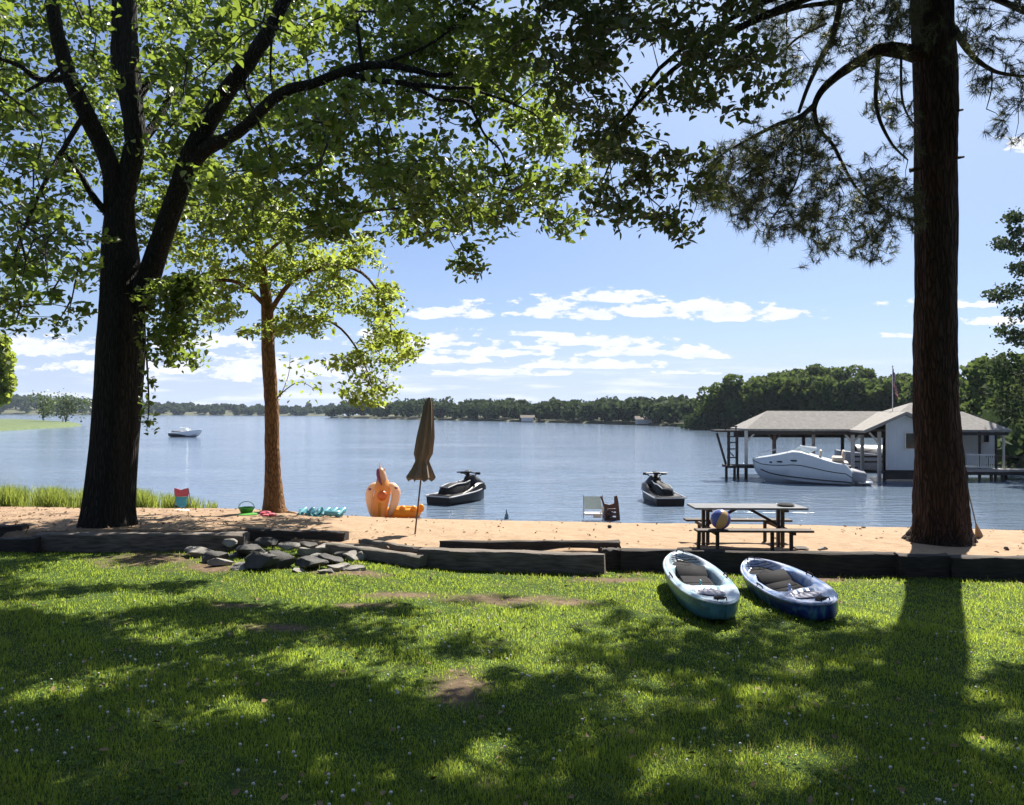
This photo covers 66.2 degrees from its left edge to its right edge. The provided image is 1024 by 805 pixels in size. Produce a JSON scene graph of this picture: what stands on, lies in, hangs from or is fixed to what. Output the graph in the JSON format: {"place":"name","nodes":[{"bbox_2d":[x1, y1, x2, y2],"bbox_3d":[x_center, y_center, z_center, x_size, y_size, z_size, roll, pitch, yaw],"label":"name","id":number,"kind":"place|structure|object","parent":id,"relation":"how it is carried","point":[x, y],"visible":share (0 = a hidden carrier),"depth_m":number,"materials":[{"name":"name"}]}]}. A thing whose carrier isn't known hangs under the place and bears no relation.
{"place":"outdoors","nodes":[
{"label":"outdoors","id":0,"kind":"place"},
{"bbox_2d":[0,419,80,430],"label":"grassy spit","id":1,"kind":"structure","parent":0,"point":[14,424],"depth_m":165.40,"materials":[{"name":"green plant"}]},
{"bbox_2d":[0,331,17,406],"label":"shore tree","id":2,"kind":"object","parent":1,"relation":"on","point":[8,379],"visible":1,"depth_m":59.50,"materials":[{"name":"green plant"}]},
{"bbox_2d":[27,390,54,419],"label":"tree","id":3,"kind":"object","parent":1,"relation":"on","point":[42,406],"visible":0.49,"depth_m":236.00,"materials":[{"name":"green plant"}]},
{"bbox_2d":[32,388,91,421],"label":"shrub","id":4,"kind":"object","parent":1,"relation":"on","point":[67,402],"visible":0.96,"depth_m":205.22,"materials":[{"name":"green plant"}]},
{"bbox_2d":[0,483,218,507],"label":"shore grass","id":5,"kind":"structure","parent":0,"point":[40,497],"depth_m":25.32,"materials":[{"name":"plant"}]},
{"bbox_2d":[1,407,342,415],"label":"shore","id":6,"kind":"structure","parent":0,"point":[13,410],"depth_m":807.56,"materials":[{"name":"plant"}]},
{"bbox_2d":[0,393,337,415],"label":"distant wood","id":7,"kind":"object","parent":6,"relation":"on","point":[23,402],"visible":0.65,"depth_m":813.62,"materials":[{"name":"plant"}]},
{"bbox_2d":[330,414,683,425],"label":"peninsula","id":8,"kind":"object","parent":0,"point":[553,420],"visible":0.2,"depth_m":324.35,"materials":[{"name":"brown soil"}]},
{"bbox_2d":[324,394,713,423],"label":"wood","id":9,"kind":"object","parent":8,"relation":"on","point":[660,408],"visible":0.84,"depth_m":293.12,"materials":[{"name":"green plant"}]},
{"bbox_2d":[520,415,534,421],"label":"distant boathouse","id":10,"kind":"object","parent":8,"relation":"on","point":[527,418],"visible":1,"depth_m":290.76,"materials":[{"name":"white plastic"}]},
{"bbox_2d":[634,416,651,423],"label":"distant boathouse","id":11,"kind":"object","parent":8,"relation":"on","point":[639,420],"visible":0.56,"depth_m":231.77,"materials":[{"name":"white plastic"}]},
{"bbox_2d":[0,543,1023,804],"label":"lawn","id":12,"kind":"structure","parent":0,"point":[462,685],"depth_m":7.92,"materials":[{"name":"plant"}]},
{"bbox_2d":[0,524,29,536],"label":"landscape timber","id":13,"kind":"object","parent":12,"relation":"on","point":[4,528],"visible":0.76,"depth_m":16.78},
{"bbox_2d":[0,536,40,552],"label":"landscape timber","id":14,"kind":"object","parent":12,"relation":"on","point":[22,544],"visible":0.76,"depth_m":15.36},
{"bbox_2d":[32,531,249,552],"bbox_3d":[-7.435,2.858,15.783,4.188,0.496,0.370,0,-1,-1],"label":"landscape timber","id":15,"kind":"object","parent":12,"relation":"on","point":[95,541],"visible":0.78,"depth_m":15.62,"materials":[{"name":"wood"}]},
{"bbox_2d":[184,546,213,556],"bbox_3d":[-6.032,2.881,15.029,0.713,0.248,0.400,1,4,23],"label":"stone","id":16,"kind":"object","parent":12,"relation":"on","point":[196,551],"visible":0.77,"depth_m":14.92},
{"bbox_2d":[202,551,228,562],"bbox_3d":[-5.441,2.841,14.404,0.464,0.210,0.325,4,2,-15],"label":"stone","id":17,"kind":"object","parent":12,"relation":"on","point":[207,556],"visible":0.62,"depth_m":14.30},
{"bbox_2d":[207,558,233,565],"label":"stone","id":18,"kind":"object","parent":12,"relation":"on","point":[215,561],"visible":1,"depth_m":13.94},
{"bbox_2d":[222,539,237,546],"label":"stone","id":19,"kind":"object","parent":12,"relation":"on","point":[229,542],"visible":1,"depth_m":15.41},
{"bbox_2d":[229,552,243,557],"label":"stone","id":20,"kind":"object","parent":12,"relation":"on","point":[235,554],"visible":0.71,"depth_m":14.79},
{"bbox_2d":[230,562,249,570],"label":"stone","id":21,"kind":"object","parent":12,"relation":"on","point":[238,566],"visible":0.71,"depth_m":13.65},
{"bbox_2d":[236,544,265,555],"bbox_3d":[-4.976,2.838,14.985,0.598,0.267,0.509,1,-1,-42],"label":"stone","id":22,"kind":"object","parent":12,"relation":"on","point":[246,550],"visible":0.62,"depth_m":14.81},
{"bbox_2d":[243,552,278,569],"bbox_3d":[-4.364,2.756,13.688,0.651,0.301,0.422,-5,-7,2],"label":"stone","id":23,"kind":"object","parent":12,"relation":"on","point":[258,560],"visible":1,"depth_m":13.55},
{"bbox_2d":[255,537,278,546],"bbox_3d":[-4.814,2.737,15.422,0.464,0.188,0.234,2,-1,-17],"label":"stone","id":24,"kind":"object","parent":12,"relation":"on","point":[267,541],"visible":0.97,"depth_m":15.36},
{"bbox_2d":[264,550,296,568],"bbox_3d":[-4.192,2.820,14.042,0.566,0.322,0.542,1,-1,-36],"label":"stone","id":25,"kind":"object","parent":12,"relation":"on","point":[285,560],"visible":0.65,"depth_m":13.90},
{"bbox_2d":[278,542,300,550],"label":"stone","id":26,"kind":"object","parent":12,"relation":"on","point":[286,546],"visible":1,"depth_m":15.02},
{"bbox_2d":[297,547,321,555],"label":"stone","id":27,"kind":"object","parent":12,"relation":"on","point":[303,551],"visible":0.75,"depth_m":14.83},
{"bbox_2d":[294,555,328,568],"bbox_3d":[-3.545,2.838,13.882,0.482,0.229,0.484,1,-1,-42],"label":"stone","id":28,"kind":"object","parent":12,"relation":"on","point":[309,562],"visible":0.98,"depth_m":13.77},
{"bbox_2d":[312,543,328,552],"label":"stone","id":29,"kind":"object","parent":12,"relation":"on","point":[322,548],"visible":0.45,"depth_m":15.23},
{"bbox_2d":[299,541,317,547],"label":"stone","id":30,"kind":"object","parent":29,"relation":"on","point":[305,544],"visible":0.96,"depth_m":15.16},
{"bbox_2d":[318,568,333,573],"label":"stone","id":31,"kind":"object","parent":12,"relation":"on","point":[325,571],"visible":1,"depth_m":13.40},
{"bbox_2d":[317,553,343,563],"bbox_3d":[-3.315,2.861,14.282,0.618,0.207,0.319,0,-1,26],"label":"stone","id":32,"kind":"object","parent":12,"relation":"on","point":[331,559],"visible":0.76,"depth_m":14.19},
{"bbox_2d":[326,563,349,570],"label":"stone","id":33,"kind":"object","parent":12,"relation":"on","point":[340,567],"visible":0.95,"depth_m":13.63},
{"bbox_2d":[343,550,358,561],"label":"stone","id":34,"kind":"object","parent":12,"relation":"on","point":[351,556],"visible":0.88,"depth_m":14.61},
{"bbox_2d":[346,565,366,570],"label":"stone","id":35,"kind":"object","parent":12,"relation":"on","point":[355,567],"visible":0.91,"depth_m":13.69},
{"bbox_2d":[356,551,366,560],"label":"stone","id":36,"kind":"object","parent":12,"relation":"on","point":[361,555],"visible":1,"depth_m":14.65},
{"bbox_2d":[325,543,427,567],"bbox_3d":[-2.580,2.841,14.717,2.410,0.230,0.249,0,-1,33],"label":"weathered plank","id":37,"kind":"object","parent":12,"relation":"on","point":[414,560],"visible":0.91,"depth_m":14.45,"materials":[{"name":"wood"}]},
{"bbox_2d":[0,566,1023,804],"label":"weeds","id":38,"kind":"object","parent":12,"relation":"on","point":[232,761],"visible":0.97,"depth_m":6.82,"materials":[{"name":"green plant"}]},
{"bbox_2d":[0,592,1023,804],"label":"clover flowers","id":39,"kind":"object","parent":12,"relation":"on","point":[939,800],"visible":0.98,"depth_m":6.80,"materials":[{"name":"plant"}]},
{"bbox_2d":[419,547,605,574],"bbox_3d":[-0.015,2.877,14.118,3.380,0.430,0.328,0,-1,9],"label":"landscape timber","id":40,"kind":"object","parent":12,"relation":"on","point":[530,561],"visible":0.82,"depth_m":13.97,"materials":[{"name":"wood"}]},
{"bbox_2d":[1,567,1023,804],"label":"fallen leaves","id":41,"kind":"object","parent":12,"relation":"on","point":[236,791],"visible":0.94,"depth_m":6.86,"materials":[{"name":"brown plant"}]},
{"bbox_2d":[598,547,620,569],"bbox_3d":[1.806,2.913,14.438,0.420,0.496,0.290,0,-1,-1],"label":"landscape timber","id":42,"kind":"object","parent":12,"relation":"on","point":[612,558],"visible":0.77,"depth_m":14.31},
{"bbox_2d":[519,0,811,248],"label":"shade tree","id":43,"kind":"object","parent":12,"relation":"on","point":[597,57],"visible":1,"depth_m":10.93,"materials":[{"name":"green plant"}]},
{"bbox_2d":[663,549,739,619],"bbox_3d":[2.791,2.734,11.765,0.892,0.455,3.302,0,1,2],"label":"kayak","id":44,"kind":"object","parent":12,"relation":"on","point":[701,587],"visible":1,"depth_m":11.21,"materials":[{"name":"teal plastic"}]},
{"bbox_2d":[621,548,896,575],"bbox_3d":[4.441,2.923,14.205,4.926,0.512,0.272,0,-1,3],"label":"landscape timber","id":45,"kind":"object","parent":12,"relation":"on","point":[854,563],"visible":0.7,"depth_m":14.08,"materials":[{"name":"wood"}]},
{"bbox_2d":[740,556,837,621],"bbox_3d":[4.058,2.766,11.609,0.852,0.455,2.749,-11,2,-5],"label":"kayak","id":46,"kind":"object","parent":12,"relation":"on","point":[788,589],"visible":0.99,"depth_m":11.33,"materials":[{"name":"blue plastic"}]},
{"bbox_2d":[894,552,950,577],"bbox_3d":[7.260,2.938,13.894,0.924,0.530,0.262,0,-1,3],"label":"landscape timber","id":47,"kind":"object","parent":12,"relation":"on","point":[922,565],"visible":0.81,"depth_m":13.78,"materials":[{"name":"wood"}]},
{"bbox_2d":[949,555,1023,580],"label":"landscape timber","id":48,"kind":"object","parent":12,"relation":"on","point":[984,567],"visible":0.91,"depth_m":13.69,"materials":[{"name":"wood"}]},
{"bbox_2d":[0,414,1023,529],"bbox_3d":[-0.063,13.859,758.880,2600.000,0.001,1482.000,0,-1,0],"label":"lake water","id":49,"kind":"structure","parent":0,"point":[538,471],"depth_m":46.10,"materials":[{"name":"blue liquid"}]},
{"bbox_2d":[168,427,201,436],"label":"distant motorboat","id":50,"kind":"object","parent":49,"relation":"on","point":[186,432],"visible":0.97,"depth_m":102.79,"materials":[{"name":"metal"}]},
{"bbox_2d":[425,470,485,505],"bbox_3d":[-1.889,3.191,29.399,1.210,1.221,2.987,0,1,32],"label":"water scooter","id":51,"kind":"object","parent":49,"relation":"on","point":[469,488],"visible":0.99,"depth_m":28.79,"materials":[{"name":"plastic"}]},
{"bbox_2d":[641,471,686,505],"bbox_3d":[5.544,3.248,29.626,1.210,1.221,2.987,0,1,-6],"label":"water scooter","id":52,"kind":"object","parent":49,"relation":"on","point":[656,490],"visible":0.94,"depth_m":28.76,"materials":[{"name":"plastic"}]},
{"bbox_2d":[711,426,753,478],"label":"ladder dock","id":53,"kind":"object","parent":49,"relation":"on","point":[727,465],"visible":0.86,"depth_m":40.01,"materials":[{"name":"brown wood"}]},
{"bbox_2d":[752,445,872,484],"bbox_3d":[14.558,3.128,38.306,5.443,2.102,2.367,0,-1,21],"label":"cabin cruiser","id":54,"kind":"object","parent":49,"relation":"on","point":[801,464],"visible":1,"depth_m":37.47,"materials":[{"name":"beige plastic"}]},
{"bbox_2d":[835,445,881,471],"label":"covered boat","id":55,"kind":"object","parent":49,"relation":"on","point":[870,450],"visible":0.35,"depth_m":45.39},
{"bbox_2d":[730,411,1011,480],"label":"boathouse","id":56,"kind":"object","parent":49,"relation":"on","point":[893,430],"visible":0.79,"depth_m":40.31,"materials":[{"name":"grey"}]},
{"bbox_2d":[892,365,898,410],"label":"flagpole","id":57,"kind":"object","parent":56,"relation":"on","point":[894,383],"visible":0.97,"depth_m":41.91,"materials":[{"name":"metal"}]},
{"bbox_2d":[904,432,913,449],"bbox_3d":[19.930,1.906,38.948,0.911,0.859,0.080,0,-1,0],"label":"window","id":58,"kind":"structure","parent":56,"relation":"in","point":[908,436],"depth_m":38.95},
{"bbox_2d":[982,435,989,442],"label":"window","id":59,"kind":"structure","parent":56,"relation":"in","point":[985,438],"depth_m":42.05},
{"bbox_2d":[881,403,912,444],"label":"boathouse","id":60,"kind":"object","parent":49,"relation":"on","point":[907,407],"visible":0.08,"depth_m":51.41,"materials":[{"name":"white"}]},
{"bbox_2d":[981,383,1023,423],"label":"leafy tree","id":61,"kind":"object","parent":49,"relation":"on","point":[989,404],"visible":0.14,"depth_m":62.78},
{"bbox_2d":[988,456,1023,478],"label":"dock","id":62,"kind":"object","parent":49,"relation":"on","point":[1016,471],"visible":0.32,"depth_m":41.42,"materials":[{"name":"grey wood"}]},
{"bbox_2d":[0,507,1023,555],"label":"beach","id":63,"kind":"structure","parent":0,"point":[678,536],"depth_m":17.30,"materials":[{"name":"sand"}]},
{"bbox_2d":[174,488,191,508],"bbox_3d":[-10.129,2.988,24.122,0.615,0.709,0.283,0,-1,0],"label":"child chair","id":64,"kind":"object","parent":63,"relation":"on","point":[180,500],"visible":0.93,"depth_m":24.22,"materials":[{"name":"pink fabric"}]},
{"bbox_2d":[237,501,256,515],"bbox_3d":[-7.064,2.814,20.862,0.513,0.349,0.794,1,-1,-29],"label":"sand bucket","id":65,"kind":"object","parent":63,"relation":"on","point":[246,510],"visible":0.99,"depth_m":20.88,"materials":[{"name":"plastic"}]},
{"bbox_2d":[259,511,276,516],"bbox_3d":[-6.369,2.898,20.475,0.366,0.128,0.483,1,-1,-39],"label":"sand mould","id":66,"kind":"object","parent":63,"relation":"on","point":[267,514],"visible":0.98,"depth_m":20.37,"materials":[{"name":"pink plastic"}]},
{"bbox_2d":[139,156,428,513],"bbox_3d":[-6.511,-2.067,21.645,8.811,10.581,6.340,0,-1,0],"label":"young tree","id":67,"kind":"object","parent":63,"relation":"on","point":[333,265],"visible":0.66,"depth_m":20.89,"materials":[{"name":"green plant"}]},
{"bbox_2d":[244,527,348,541],"bbox_3d":[-4.444,2.741,16.156,2.235,0.268,0.254,0,-1,11],"label":"landscape timber","id":68,"kind":"object","parent":63,"relation":"on","point":[284,535],"visible":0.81,"depth_m":16.05,"materials":[{"name":"wood"}]},
{"bbox_2d":[0,0,595,528],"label":"maple tree","id":69,"kind":"object","parent":63,"relation":"on","point":[132,286],"visible":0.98,"depth_m":15.40,"materials":[{"name":"green plant"}]},
{"bbox_2d":[296,507,346,516],"bbox_3d":[-5.106,2.940,21.179,1.295,0.254,0.636,0,-1,0],"label":"air mattress","id":70,"kind":"object","parent":63,"relation":"on","point":[329,511],"visible":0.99,"depth_m":21.00,"materials":[{"name":"teal plastic"}]},
{"bbox_2d":[358,539,422,552],"bbox_3d":[-2.294,2.754,15.102,1.658,0.137,0.324,0,-15,37],"label":"weathered plank","id":71,"kind":"object","parent":63,"relation":"on","point":[393,545],"visible":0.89,"depth_m":14.96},
{"bbox_2d":[365,462,423,517],"bbox_3d":[-3.763,2.755,25.072,1.814,1.790,1.053,1,-1,-18],"label":"unicorn float","id":72,"kind":"object","parent":63,"relation":"on","point":[377,500],"visible":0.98,"depth_m":24.67,"materials":[{"name":"orange plastic"}]},
{"bbox_2d":[406,397,435,533],"bbox_3d":[-1.987,1.477,17.121,0.627,3.191,0.627,0,-1,-11],"label":"parasol","id":73,"kind":"object","parent":63,"relation":"in","point":[421,469],"visible":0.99,"depth_m":17.00,"materials":[{"name":"fabric"}]},
{"bbox_2d":[0,506,1023,586],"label":"leaf litter","id":74,"kind":"object","parent":63,"relation":"on","point":[143,510],"visible":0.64,"depth_m":17.81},
{"bbox_2d":[439,540,620,549],"bbox_3d":[0.344,2.736,14.913,3.443,0.248,0.237,0,-1,-2],"label":"landscape timber","id":75,"kind":"object","parent":63,"relation":"on","point":[519,544],"visible":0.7,"depth_m":14.82,"materials":[{"name":"wood"}]},
{"bbox_2d":[583,495,603,518],"bbox_3d":[2.521,3.274,24.403,0.697,0.713,0.792,0,-1,0],"label":"beach chair","id":76,"kind":"object","parent":63,"relation":"on","point":[591,502],"visible":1,"depth_m":24.61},
{"bbox_2d":[600,495,619,519],"bbox_3d":[3.057,3.311,25.017,0.629,0.800,1.220,0,-1,0],"label":"beach chair","id":77,"kind":"object","parent":63,"relation":"on","point":[609,509],"visible":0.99,"depth_m":24.46,"materials":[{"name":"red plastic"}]},
{"bbox_2d":[683,503,813,550],"bbox_3d":[4.549,2.440,15.318,2.280,0.854,1.740,0,-1,0],"label":"picnic table","id":78,"kind":"object","parent":63,"relation":"on","point":[780,530],"visible":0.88,"depth_m":15.19,"materials":[{"name":"brown wood"}]},
{"bbox_2d":[710,509,730,528],"bbox_3d":[3.876,2.170,14.591,0.370,0.364,0.370,23,3,-28],"label":"beach ball","id":79,"kind":"object","parent":78,"relation":"on","point":[720,518],"visible":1,"depth_m":14.46,"materials":[{"name":"plastic"}]},
{"bbox_2d":[777,503,794,506],"bbox_3d":[5.328,1.987,15.274,0.340,0.055,0.337,0,-1,0],"label":"dish","id":80,"kind":"object","parent":78,"relation":"on","point":[786,504],"visible":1,"depth_m":15.17,"materials":[{"name":"white ceramic"}]},
{"bbox_2d":[686,0,1023,546],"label":"pine tree","id":81,"kind":"object","parent":63,"relation":"on","point":[941,512],"visible":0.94,"depth_m":15.45,"materials":[{"name":"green plant"}]},
{"bbox_2d":[969,494,982,537],"bbox_3d":[9.790,2.100,16.805,0.150,1.904,1.747,-1,-1,44],"label":"broom","id":82,"kind":"object","parent":63,"relation":"on","point":[978,533],"visible":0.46,"depth_m":17.17,"materials":[{"name":"wicker"}]},
{"bbox_2d":[0,0,1023,413],"label":"sky","id":83,"kind":"structure","parent":0,"point":[601,314],"materials":[{"name":"blue"}]},
{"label":"wooded bank","id":84,"kind":"structure","parent":0,"visible":0},
{"bbox_2d":[692,385,732,422],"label":"leafy tree","id":85,"kind":"object","parent":84,"relation":"on","point":[718,409],"visible":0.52,"depth_m":166.08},
{"bbox_2d":[707,381,750,416],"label":"leafy tree","id":86,"kind":"object","parent":84,"relation":"on","point":[736,391],"visible":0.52,"depth_m":163.19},
{"bbox_2d":[721,374,764,418],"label":"leafy tree","id":87,"kind":"object","parent":84,"relation":"on","point":[731,407],"visible":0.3,"depth_m":161.80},
{"bbox_2d":[735,375,776,414],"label":"leafy tree","id":88,"kind":"object","parent":84,"relation":"on","point":[753,395],"visible":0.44,"depth_m":156.76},
{"bbox_2d":[754,374,786,414],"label":"leafy tree","id":89,"kind":"object","parent":84,"relation":"on","point":[772,397],"visible":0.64,"depth_m":154.94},
{"bbox_2d":[767,371,799,378],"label":"leafy tree","id":90,"kind":"object","parent":84,"relation":"on","point":[772,374],"visible":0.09,"depth_m":183.91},
{"bbox_2d":[764,377,803,410],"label":"leafy tree","id":91,"kind":"object","parent":84,"relation":"on","point":[787,403],"visible":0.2,"depth_m":153.09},
{"bbox_2d":[782,368,811,378],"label":"leafy tree","id":92,"kind":"object","parent":84,"relation":"on","point":[799,372],"visible":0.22,"depth_m":189.88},
{"bbox_2d":[778,375,820,410],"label":"leafy tree","id":93,"kind":"object","parent":84,"relation":"on","point":[788,389],"visible":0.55,"depth_m":150.16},
{"bbox_2d":[797,382,827,410],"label":"leafy tree","id":94,"kind":"object","parent":84,"relation":"on","point":[804,406],"visible":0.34,"depth_m":148.16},
{"bbox_2d":[800,363,830,377],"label":"leafy tree","id":95,"kind":"object","parent":84,"relation":"on","point":[816,369],"visible":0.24,"depth_m":188.81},
{"bbox_2d":[809,376,846,410],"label":"leafy tree","id":96,"kind":"object","parent":84,"relation":"on","point":[827,382],"visible":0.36,"depth_m":146.35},
{"bbox_2d":[822,366,853,381],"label":"leafy tree","id":97,"kind":"object","parent":84,"relation":"on","point":[836,373],"visible":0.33,"depth_m":191.07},
{"bbox_2d":[819,380,862,410],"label":"leafy tree","id":98,"kind":"object","parent":84,"relation":"on","point":[841,386],"visible":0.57,"depth_m":143.47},
{"bbox_2d":[669,409,1023,467],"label":"bank shrubs","id":99,"kind":"object","parent":84,"relation":"on","point":[1014,442],"visible":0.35,"depth_m":52.89,"materials":[{"name":"plant"}]},
{"bbox_2d":[839,364,863,378],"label":"leafy tree","id":100,"kind":"object","parent":84,"relation":"on","point":[855,367],"visible":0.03,"depth_m":197.12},
{"bbox_2d":[835,376,880,410],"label":"leafy tree","id":101,"kind":"object","parent":84,"relation":"on","point":[856,383],"visible":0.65,"depth_m":141.88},
{"bbox_2d":[857,368,877,382],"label":"leafy tree","id":102,"kind":"object","parent":84,"relation":"on","point":[868,373],"visible":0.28,"depth_m":188.13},
{"bbox_2d":[854,383,891,410],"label":"leafy tree","id":103,"kind":"object","parent":84,"relation":"on","point":[864,403],"visible":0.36,"depth_m":140.81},
{"bbox_2d":[866,378,901,410],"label":"leafy tree","id":104,"kind":"object","parent":84,"relation":"on","point":[874,399],"visible":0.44,"depth_m":138.35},
{"bbox_2d":[874,374,898,389],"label":"leafy tree","id":105,"kind":"object","parent":84,"relation":"on","point":[880,378],"visible":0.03,"depth_m":187.20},
{"bbox_2d":[884,377,911,405],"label":"leafy tree","id":106,"kind":"object","parent":84,"relation":"on","point":[889,394],"visible":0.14,"depth_m":137.28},
{"bbox_2d":[891,372,912,380],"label":"leafy tree","id":107,"kind":"object","parent":84,"relation":"on","point":[903,376],"visible":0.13,"depth_m":178.89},
{"bbox_2d":[897,378,912,404],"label":"leafy tree","id":108,"kind":"object","parent":84,"relation":"on","point":[907,393],"visible":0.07,"depth_m":129.94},
{"bbox_2d":[959,384,973,412],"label":"leafy tree","id":109,"kind":"object","parent":84,"relation":"on","point":[965,399],"visible":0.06,"depth_m":90.33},
{"bbox_2d":[960,388,992,414],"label":"leafy tree","id":110,"kind":"object","parent":84,"relation":"on","point":[967,407],"visible":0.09,"depth_m":78.85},
{"bbox_2d":[959,355,1023,413],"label":"leafy tree","id":111,"kind":"object","parent":84,"relation":"on","point":[974,375],"visible":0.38,"depth_m":74.62,"materials":[{"name":"plant"}]},
{"bbox_2d":[980,206,1023,425],"bbox_3d":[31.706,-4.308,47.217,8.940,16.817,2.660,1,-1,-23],"label":"leafy tree","id":112,"kind":"object","parent":84,"relation":"on","point":[1003,244],"visible":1,"depth_m":46.02,"materials":[{"name":"plant"}]},
{"bbox_2d":[981,352,1023,391],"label":"leafy tree","id":113,"kind":"object","parent":84,"relation":"on","point":[988,384],"visible":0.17,"depth_m":70.30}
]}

